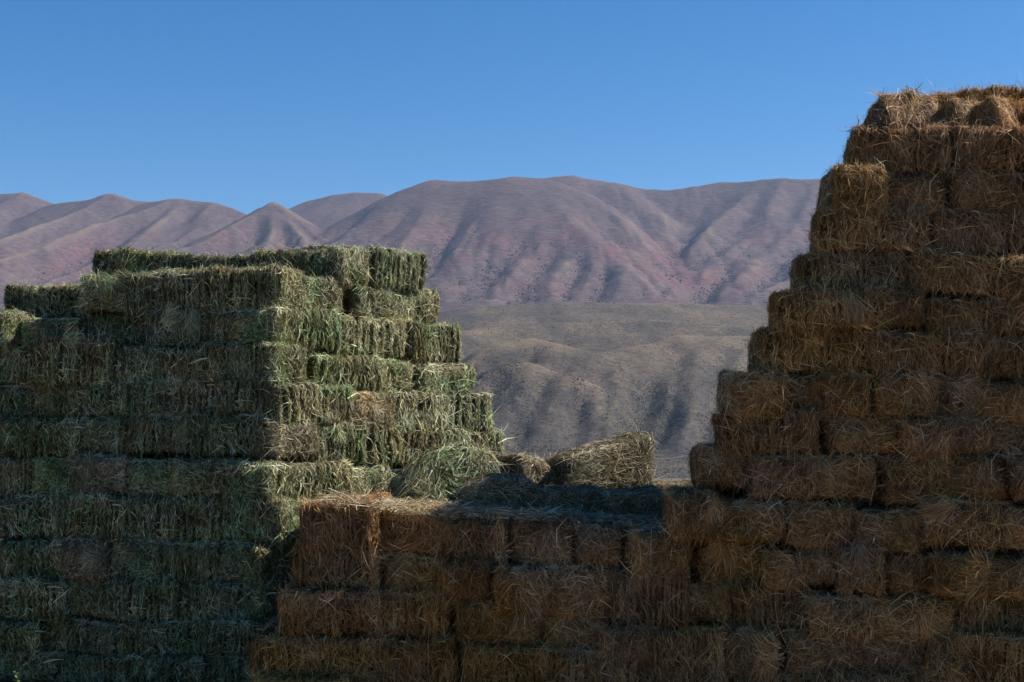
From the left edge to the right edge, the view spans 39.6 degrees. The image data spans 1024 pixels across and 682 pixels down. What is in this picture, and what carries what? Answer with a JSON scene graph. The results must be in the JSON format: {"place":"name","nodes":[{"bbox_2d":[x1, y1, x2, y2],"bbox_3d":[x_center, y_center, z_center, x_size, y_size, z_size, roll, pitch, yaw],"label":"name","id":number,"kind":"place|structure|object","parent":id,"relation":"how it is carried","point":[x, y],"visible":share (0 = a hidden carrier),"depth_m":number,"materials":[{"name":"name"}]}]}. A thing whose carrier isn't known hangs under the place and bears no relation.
{"place":"outdoors","nodes":[
{"label":"outdoors","id":0,"kind":"place"},
{"bbox_2d":[0,478,690,681],"bbox_3d":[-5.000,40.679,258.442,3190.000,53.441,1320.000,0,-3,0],"label":"ground","id":1,"kind":"structure","parent":0,"point":[45,680],"depth_m":12.59,"materials":[{"name":"soil"}]},
{"bbox_2d":[0,648,76,681],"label":"hay bale","id":2,"kind":"object","parent":1,"relation":"on","point":[44,665],"visible":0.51,"depth_m":12.34},
{"bbox_2d":[0,616,51,662],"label":"hay bale","id":3,"kind":"object","parent":2,"relation":"on","point":[17,636],"visible":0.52,"depth_m":12.37},
{"bbox_2d":[0,574,96,623],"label":"hay bale","id":4,"kind":"object","parent":3,"relation":"on","point":[36,598],"visible":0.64,"depth_m":12.43},
{"bbox_2d":[0,530,82,580],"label":"hay bale","id":5,"kind":"object","parent":4,"relation":"on","point":[20,556],"visible":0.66,"depth_m":12.56},
{"bbox_2d":[0,485,61,540],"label":"hay bale","id":6,"kind":"object","parent":5,"relation":"on","point":[22,515],"visible":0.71,"depth_m":12.71},
{"bbox_2d":[0,454,56,497],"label":"hay bale","id":7,"kind":"object","parent":6,"relation":"on","point":[17,477],"visible":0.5,"depth_m":12.84},
{"bbox_2d":[0,412,85,464],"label":"hay bale","id":8,"kind":"object","parent":7,"relation":"on","point":[37,436],"visible":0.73,"depth_m":12.79},
{"bbox_2d":[52,650,131,681],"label":"hay bale","id":9,"kind":"object","parent":1,"relation":"on","point":[87,667],"visible":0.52,"depth_m":12.23},
{"bbox_2d":[37,615,127,655],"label":"hay bale","id":10,"kind":"object","parent":9,"relation":"on","point":[95,634],"visible":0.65,"depth_m":12.33},
{"bbox_2d":[68,578,106,620],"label":"hay bale","id":11,"kind":"object","parent":10,"relation":"on","point":[86,599],"visible":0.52,"depth_m":12.40},
{"bbox_2d":[56,535,114,585],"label":"hay bale","id":12,"kind":"object","parent":11,"relation":"on","point":[83,559],"visible":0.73,"depth_m":12.39},
{"bbox_2d":[49,485,130,544],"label":"hay bale","id":13,"kind":"object","parent":12,"relation":"on","point":[99,515],"visible":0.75,"depth_m":12.49},
{"bbox_2d":[70,445,158,494],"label":"hay bale","id":14,"kind":"object","parent":13,"relation":"on","point":[97,471],"visible":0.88,"depth_m":12.57},
{"bbox_2d":[78,413,145,455],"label":"hay bale","id":15,"kind":"object","parent":14,"relation":"on","point":[102,434],"visible":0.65,"depth_m":12.71},
{"bbox_2d":[48,378,170,418],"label":"hay bale","id":16,"kind":"object","parent":15,"relation":"on","point":[75,400],"visible":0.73,"depth_m":12.82},
{"bbox_2d":[20,315,130,396],"bbox_3d":[-3.900,0.147,13.250,1.048,0.815,1.126,0,-1,16],"label":"hay bale","id":17,"kind":"object","parent":16,"relation":"on","point":[70,358],"visible":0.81,"depth_m":12.85},
{"bbox_2d":[124,650,211,681],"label":"hay bale","id":18,"kind":"object","parent":1,"relation":"on","point":[168,667],"visible":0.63,"depth_m":12.01},
{"bbox_2d":[116,616,205,655],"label":"hay bale","id":19,"kind":"object","parent":18,"relation":"on","point":[146,636],"visible":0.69,"depth_m":12.14},
{"bbox_2d":[97,572,183,623],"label":"hay bale","id":20,"kind":"object","parent":19,"relation":"on","point":[127,597],"visible":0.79,"depth_m":12.24},
{"bbox_2d":[108,534,165,580],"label":"hay bale","id":21,"kind":"object","parent":20,"relation":"on","point":[134,558],"visible":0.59,"depth_m":12.37},
{"bbox_2d":[120,487,223,549],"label":"hay bale","id":22,"kind":"object","parent":21,"relation":"on","point":[175,519],"visible":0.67,"depth_m":12.38},
{"bbox_2d":[125,454,210,498],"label":"hay bale","id":23,"kind":"object","parent":22,"relation":"on","point":[149,475],"visible":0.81,"depth_m":12.48},
{"bbox_2d":[115,408,202,458],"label":"hay bale","id":24,"kind":"object","parent":23,"relation":"on","point":[154,434],"visible":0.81,"depth_m":12.60},
{"bbox_2d":[123,375,230,418],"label":"hay bale","id":25,"kind":"object","parent":24,"relation":"on","point":[152,397],"visible":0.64,"depth_m":12.65},
{"bbox_2d":[109,340,208,391],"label":"hay bale","id":26,"kind":"object","parent":25,"relation":"on","point":[131,364],"visible":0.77,"depth_m":12.70},
{"bbox_2d":[143,297,226,348],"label":"hay bale","id":27,"kind":"object","parent":26,"relation":"on","point":[172,328],"visible":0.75,"depth_m":12.80},
{"bbox_2d":[118,264,201,319],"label":"hay bale","id":28,"kind":"object","parent":27,"relation":"on","point":[151,291],"visible":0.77,"depth_m":12.89},
{"bbox_2d":[168,453,247,498],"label":"hay bale","id":29,"kind":"object","parent":22,"relation":"on","point":[188,476],"visible":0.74,"depth_m":12.35},
{"bbox_2d":[183,406,292,459],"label":"hay bale","id":30,"kind":"object","parent":29,"relation":"on","point":[216,436],"visible":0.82,"depth_m":12.45},
{"bbox_2d":[236,658,252,681],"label":"hay bale","id":31,"kind":"object","parent":1,"relation":"on","point":[246,675],"visible":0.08,"depth_m":11.91},
{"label":"hay bale","id":32,"kind":"object","parent":31,"relation":"on","visible":0},
{"bbox_2d":[163,575,288,622],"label":"hay bale","id":33,"kind":"object","parent":32,"relation":"on","point":[211,598],"visible":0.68,"depth_m":12.12},
{"bbox_2d":[211,537,281,582],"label":"hay bale","id":34,"kind":"object","parent":33,"relation":"on","point":[229,569],"visible":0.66,"depth_m":12.18},
{"bbox_2d":[199,488,301,552],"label":"hay bale","id":35,"kind":"object","parent":34,"relation":"on","point":[236,517],"visible":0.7,"depth_m":12.22},
{"bbox_2d":[217,452,299,499],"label":"hay bale","id":36,"kind":"object","parent":35,"relation":"on","point":[241,475],"visible":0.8,"depth_m":12.24},
{"bbox_2d":[215,413,324,462],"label":"hay bale","id":37,"kind":"object","parent":36,"relation":"on","point":[299,440],"visible":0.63,"depth_m":12.44},
{"bbox_2d":[230,376,363,426],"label":"hay bale","id":38,"kind":"object","parent":37,"relation":"on","point":[302,401],"visible":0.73,"depth_m":12.62},
{"bbox_2d":[200,336,311,383],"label":"hay bale","id":39,"kind":"object","parent":38,"relation":"on","point":[234,359],"visible":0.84,"depth_m":12.57},
{"bbox_2d":[233,301,344,354],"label":"hay bale","id":40,"kind":"object","parent":39,"relation":"on","point":[312,329],"visible":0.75,"depth_m":12.87},
{"bbox_2d":[189,257,294,322],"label":"hay bale","id":41,"kind":"object","parent":40,"relation":"on","point":[225,288],"visible":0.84,"depth_m":12.74},
{"bbox_2d":[245,659,356,681],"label":"straw bale","id":42,"kind":"object","parent":1,"relation":"on","point":[318,677],"visible":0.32,"depth_m":10.97},
{"bbox_2d":[242,615,392,679],"bbox_3d":[-1.487,2.502,11.510,1.420,0.707,1.316,-1,5,5],"label":"straw bale","id":43,"kind":"object","parent":42,"relation":"on","point":[294,653],"visible":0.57,"depth_m":11.09},
{"bbox_2d":[268,577,385,651],"bbox_3d":[-1.412,2.141,11.569,1.172,0.733,1.366,-1,-1,3],"label":"straw bale","id":44,"kind":"object","parent":43,"relation":"on","point":[308,610],"visible":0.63,"depth_m":11.12},
{"bbox_2d":[274,530,388,592],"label":"straw bale","id":45,"kind":"object","parent":44,"relation":"on","point":[343,569],"visible":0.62,"depth_m":11.27},
{"bbox_2d":[287,476,398,566],"bbox_3d":[-1.331,1.459,11.695,0.873,0.794,1.222,-6,-4,7],"label":"straw bale","id":46,"kind":"object","parent":45,"relation":"on","point":[341,526],"visible":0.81,"depth_m":11.25},
{"bbox_2d":[729,666,808,681],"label":"straw bale","id":47,"kind":"object","parent":1,"relation":"on","point":[785,675],"visible":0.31,"depth_m":10.81},
{"bbox_2d":[713,611,785,681],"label":"straw bale","id":48,"kind":"object","parent":47,"relation":"on","point":[750,652],"visible":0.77,"depth_m":10.79},
{"bbox_2d":[728,566,812,634],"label":"straw bale","id":49,"kind":"object","parent":48,"relation":"on","point":[755,604],"visible":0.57,"depth_m":10.95},
{"bbox_2d":[754,540,815,597],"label":"straw bale","id":50,"kind":"object","parent":49,"relation":"on","point":[782,568],"visible":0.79,"depth_m":10.91},
{"bbox_2d":[779,489,864,566],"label":"straw bale","id":51,"kind":"object","parent":50,"relation":"on","point":[819,524],"visible":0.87,"depth_m":10.91},
{"bbox_2d":[811,448,891,507],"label":"straw bale","id":52,"kind":"object","parent":51,"relation":"on","point":[853,475],"visible":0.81,"depth_m":10.99},
{"bbox_2d":[817,406,902,457],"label":"straw bale","id":53,"kind":"object","parent":52,"relation":"on","point":[841,433],"visible":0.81,"depth_m":11.04},
{"bbox_2d":[870,354,951,426],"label":"straw bale","id":54,"kind":"object","parent":53,"relation":"on","point":[908,394],"visible":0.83,"depth_m":11.02},
{"bbox_2d":[777,619,864,681],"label":"straw bale","id":55,"kind":"object","parent":47,"relation":"on","point":[803,652],"visible":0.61,"depth_m":10.77},
{"bbox_2d":[789,585,886,649],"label":"straw bale","id":56,"kind":"object","parent":55,"relation":"on","point":[827,608],"visible":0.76,"depth_m":10.77},
{"bbox_2d":[822,535,893,602],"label":"straw bale","id":57,"kind":"object","parent":56,"relation":"on","point":[861,570],"visible":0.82,"depth_m":10.76},
{"bbox_2d":[835,498,925,562],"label":"straw bale","id":58,"kind":"object","parent":57,"relation":"on","point":[890,528],"visible":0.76,"depth_m":10.86},
{"bbox_2d":[804,660,907,681],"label":"straw bale","id":59,"kind":"object","parent":1,"relation":"on","point":[832,675],"visible":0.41,"depth_m":10.69},
{"bbox_2d":[853,636,933,672],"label":"straw bale","id":60,"kind":"object","parent":59,"relation":"on","point":[884,656],"visible":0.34,"depth_m":10.81},
{"bbox_2d":[865,581,975,657],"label":"straw bale","id":61,"kind":"object","parent":60,"relation":"on","point":[912,617],"visible":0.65,"depth_m":10.75},
{"bbox_2d":[919,539,998,615],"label":"straw bale","id":62,"kind":"object","parent":61,"relation":"on","point":[959,575],"visible":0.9,"depth_m":10.64},
{"bbox_2d":[891,660,1002,681],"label":"straw bale","id":63,"kind":"object","parent":1,"relation":"on","point":[912,675],"visible":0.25,"depth_m":10.74},
{"bbox_2d":[917,612,1023,681],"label":"straw bale","id":64,"kind":"object","parent":63,"relation":"on","point":[979,652],"visible":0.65,"depth_m":10.67},
{"bbox_2d":[944,594,1023,632],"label":"straw bale","id":65,"kind":"object","parent":64,"relation":"on","point":[1003,614],"visible":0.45,"depth_m":10.80},
{"bbox_2d":[953,547,1023,611],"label":"straw bale","id":66,"kind":"object","parent":65,"relation":"on","point":[1007,568],"visible":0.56,"depth_m":10.75},
{"bbox_2d":[898,486,1015,553],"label":"straw bale","id":67,"kind":"object","parent":66,"relation":"on","point":[948,522],"visible":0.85,"depth_m":10.81},
{"bbox_2d":[865,451,959,509],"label":"straw bale","id":68,"kind":"object","parent":67,"relation":"on","point":[915,478],"visible":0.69,"depth_m":10.96},
{"bbox_2d":[945,447,1014,507],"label":"straw bale","id":69,"kind":"object","parent":67,"relation":"on","point":[983,477],"visible":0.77,"depth_m":10.91},
{"bbox_2d":[943,405,997,463],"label":"straw bale","id":70,"kind":"object","parent":69,"relation":"on","point":[976,431],"visible":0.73,"depth_m":10.98},
{"bbox_2d":[934,368,985,417],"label":"straw bale","id":71,"kind":"object","parent":70,"relation":"on","point":[961,392],"visible":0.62,"depth_m":11.05},
{"bbox_2d":[852,310,992,383],"bbox_3d":[3.282,0.111,11.563,1.216,0.718,1.222,0,-4,4],"label":"straw bale","id":72,"kind":"object","parent":71,"relation":"on","point":[954,353],"visible":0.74,"depth_m":11.11},
{"bbox_2d":[920,275,1020,343],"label":"straw bale","id":73,"kind":"object","parent":72,"relation":"on","point":[994,315],"visible":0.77,"depth_m":11.16},
{"bbox_2d":[900,238,1023,307],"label":"straw bale","id":74,"kind":"object","parent":73,"relation":"on","point":[965,274],"visible":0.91,"depth_m":11.20},
{"bbox_2d":[917,197,1023,262],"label":"straw bale","id":75,"kind":"object","parent":74,"relation":"on","point":[981,231],"visible":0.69,"depth_m":11.33},
{"bbox_2d":[938,159,1013,214],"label":"straw bale","id":76,"kind":"object","parent":75,"relation":"on","point":[971,190],"visible":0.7,"depth_m":11.40},
{"bbox_2d":[949,116,1023,185],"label":"straw bale","id":77,"kind":"object","parent":76,"relation":"on","point":[985,148],"visible":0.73,"depth_m":11.44},
{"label":"straw bale","id":78,"kind":"object","parent":1,"relation":"on","visible":0},
{"bbox_2d":[368,619,461,681],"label":"straw bale","id":79,"kind":"object","parent":78,"relation":"on","point":[432,658],"visible":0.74,"depth_m":10.96},
{"bbox_2d":[370,583,458,639],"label":"straw bale","id":80,"kind":"object","parent":79,"relation":"on","point":[406,612],"visible":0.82,"depth_m":11.10},
{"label":"straw bale","id":81,"kind":"object","parent":1,"relation":"on","visible":0},
{"bbox_2d":[457,637,555,681],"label":"straw bale","id":82,"kind":"object","parent":81,"relation":"on","point":[506,662],"visible":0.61,"depth_m":10.93},
{"bbox_2d":[448,597,508,646],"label":"straw bale","id":83,"kind":"object","parent":82,"relation":"on","point":[475,623],"visible":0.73,"depth_m":11.02},
{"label":"straw bale","id":84,"kind":"object","parent":1,"relation":"on","visible":0},
{"bbox_2d":[542,637,654,681],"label":"straw bale","id":85,"kind":"object","parent":84,"relation":"on","point":[575,664],"visible":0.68,"depth_m":10.85},
{"bbox_2d":[539,609,609,652],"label":"straw bale","id":86,"kind":"object","parent":85,"relation":"on","point":[579,634],"visible":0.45,"depth_m":11.02},
{"bbox_2d":[544,553,620,630],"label":"straw bale","id":87,"kind":"object","parent":86,"relation":"on","point":[587,589],"visible":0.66,"depth_m":11.01},
{"bbox_2d":[588,619,657,672],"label":"straw bale","id":88,"kind":"object","parent":85,"relation":"on","point":[627,642],"visible":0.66,"depth_m":10.84},
{"bbox_2d":[609,557,694,630],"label":"straw bale","id":89,"kind":"object","parent":88,"relation":"on","point":[665,601],"visible":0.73,"depth_m":10.93},
{"bbox_2d":[617,519,697,592],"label":"straw bale","id":90,"kind":"object","parent":89,"relation":"on","point":[649,552],"visible":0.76,"depth_m":10.95},
{"bbox_2d":[654,479,734,551],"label":"straw bale","id":91,"kind":"object","parent":90,"relation":"on","point":[689,513],"visible":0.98,"depth_m":10.88},
{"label":"straw bale","id":92,"kind":"object","parent":1,"relation":"on","visible":0},
{"bbox_2d":[613,648,731,681],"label":"straw bale","id":93,"kind":"object","parent":92,"relation":"on","point":[699,673],"visible":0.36,"depth_m":10.87},
{"bbox_2d":[648,619,729,681],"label":"straw bale","id":94,"kind":"object","parent":93,"relation":"on","point":[693,642],"visible":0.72,"depth_m":10.83},
{"bbox_2d":[688,570,742,625],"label":"straw bale","id":95,"kind":"object","parent":94,"relation":"on","point":[712,603],"visible":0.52,"depth_m":11.02},
{"bbox_2d":[689,538,769,585],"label":"straw bale","id":96,"kind":"object","parent":95,"relation":"on","point":[713,561],"visible":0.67,"depth_m":11.07},
{"bbox_2d":[711,490,792,553],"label":"straw bale","id":97,"kind":"object","parent":96,"relation":"on","point":[749,511],"visible":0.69,"depth_m":11.00},
{"bbox_2d":[727,441,827,503],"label":"straw bale","id":98,"kind":"object","parent":97,"relation":"on","point":[788,476],"visible":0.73,"depth_m":10.99},
{"bbox_2d":[698,397,822,463],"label":"straw bale","id":99,"kind":"object","parent":98,"relation":"on","point":[799,429],"visible":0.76,"depth_m":11.06},
{"bbox_2d":[713,363,802,439],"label":"straw bale","id":100,"kind":"object","parent":99,"relation":"on","point":[750,393],"visible":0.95,"depth_m":11.06},
{"bbox_2d":[786,371,825,423],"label":"straw bale","id":101,"kind":"object","parent":99,"relation":"on","point":[811,388],"visible":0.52,"depth_m":11.16},
{"bbox_2d":[739,319,879,376],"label":"straw bale","id":102,"kind":"object","parent":101,"relation":"on","point":[811,351],"visible":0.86,"depth_m":11.24},
{"bbox_2d":[759,275,902,348],"bbox_3d":[2.556,-0.199,11.644,1.183,0.690,1.315,-2,-3,8],"label":"straw bale","id":103,"kind":"object","parent":102,"relation":"on","point":[864,307],"visible":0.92,"depth_m":11.22},
{"bbox_2d":[785,245,914,289],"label":"straw bale","id":104,"kind":"object","parent":103,"relation":"on","point":[848,268],"visible":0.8,"depth_m":11.40},
{"bbox_2d":[805,194,945,273],"bbox_3d":[2.935,-0.820,11.800,1.194,0.736,1.315,-1,-6,9],"label":"straw bale","id":105,"kind":"object","parent":104,"relation":"on","point":[860,229],"visible":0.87,"depth_m":11.39},
{"bbox_2d":[804,156,898,234],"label":"straw bale","id":106,"kind":"object","parent":105,"relation":"on","point":[844,184],"visible":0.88,"depth_m":11.44},
{"bbox_2d":[887,166,953,225],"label":"straw bale","id":107,"kind":"object","parent":105,"relation":"on","point":[927,188],"visible":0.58,"depth_m":11.44},
{"bbox_2d":[836,102,959,178],"bbox_3d":[3.243,-1.547,12.001,1.114,0.820,1.222,0,-5,11],"label":"straw bale","id":108,"kind":"object","parent":107,"relation":"on","point":[905,151],"visible":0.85,"depth_m":11.56},
{"bbox_2d":[0,175,820,310],"bbox_3d":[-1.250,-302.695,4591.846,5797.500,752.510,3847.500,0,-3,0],"label":"mountains","id":109,"kind":"structure","parent":0,"point":[38,236],"depth_m":4453.57,"materials":[{"name":"stone"}]},
{"bbox_2d":[173,302,768,477],"bbox_3d":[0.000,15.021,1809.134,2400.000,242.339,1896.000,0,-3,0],"label":"foothills","id":110,"kind":"structure","parent":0,"point":[699,340],"depth_m":1647.17,"materials":[{"name":"soil"}]},
{"bbox_2d":[175,302,767,477],"bbox_3d":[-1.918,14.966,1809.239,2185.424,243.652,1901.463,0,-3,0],"label":"foothill scrub","id":111,"kind":"object","parent":110,"relation":"on","point":[657,408],"visible":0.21,"depth_m":1515.70,"materials":[{"name":"green plant"}]},
{"bbox_2d":[432,507,530,569],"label":"straw bale","id":112,"kind":"object","parent":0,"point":[468,536],"visible":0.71,"depth_m":11.22},
{"bbox_2d":[0,0,1023,213],"label":"sky","id":113,"kind":"structure","parent":0,"point":[245,106],"materials":[{"name":"blue"}]},
{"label":"hay bale","id":114,"kind":"object","parent":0,"visible":0},
{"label":"hay bale","id":115,"kind":"object","parent":114,"relation":"on","visible":0},
{"bbox_2d":[369,425,514,471],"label":"hay bale","id":116,"kind":"object","parent":115,"relation":"on","point":[493,440],"visible":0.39,"depth_m":14.21},
{"bbox_2d":[384,384,500,437],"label":"hay bale","id":117,"kind":"object","parent":116,"relation":"on","point":[435,412],"visible":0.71,"depth_m":14.01},
{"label":"straw bale","id":118,"kind":"object","parent":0,"visible":0},
{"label":"hay bale","id":119,"kind":"object","parent":118,"relation":"on","visible":0},
{"bbox_2d":[311,487,764,540],"bbox_3d":[0.213,1.432,12.278,3.798,0.480,3.069,0,-3,0],"label":"loose hay","id":120,"kind":"object","parent":119,"relation":"on","point":[474,508],"visible":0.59,"depth_m":11.33},
{"bbox_2d":[541,421,668,488],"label":"hay bale","id":121,"kind":"object","parent":120,"relation":"on","point":[622,459],"visible":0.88,"depth_m":12.83},
{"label":"hay bale","id":122,"kind":"object","parent":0,"visible":0},
{"bbox_2d":[385,430,513,504],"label":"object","id":123,"kind":"object","parent":122,"relation":"on","point":[442,470],"visible":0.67,"depth_m":12.15,"materials":[{"name":"green plant"}]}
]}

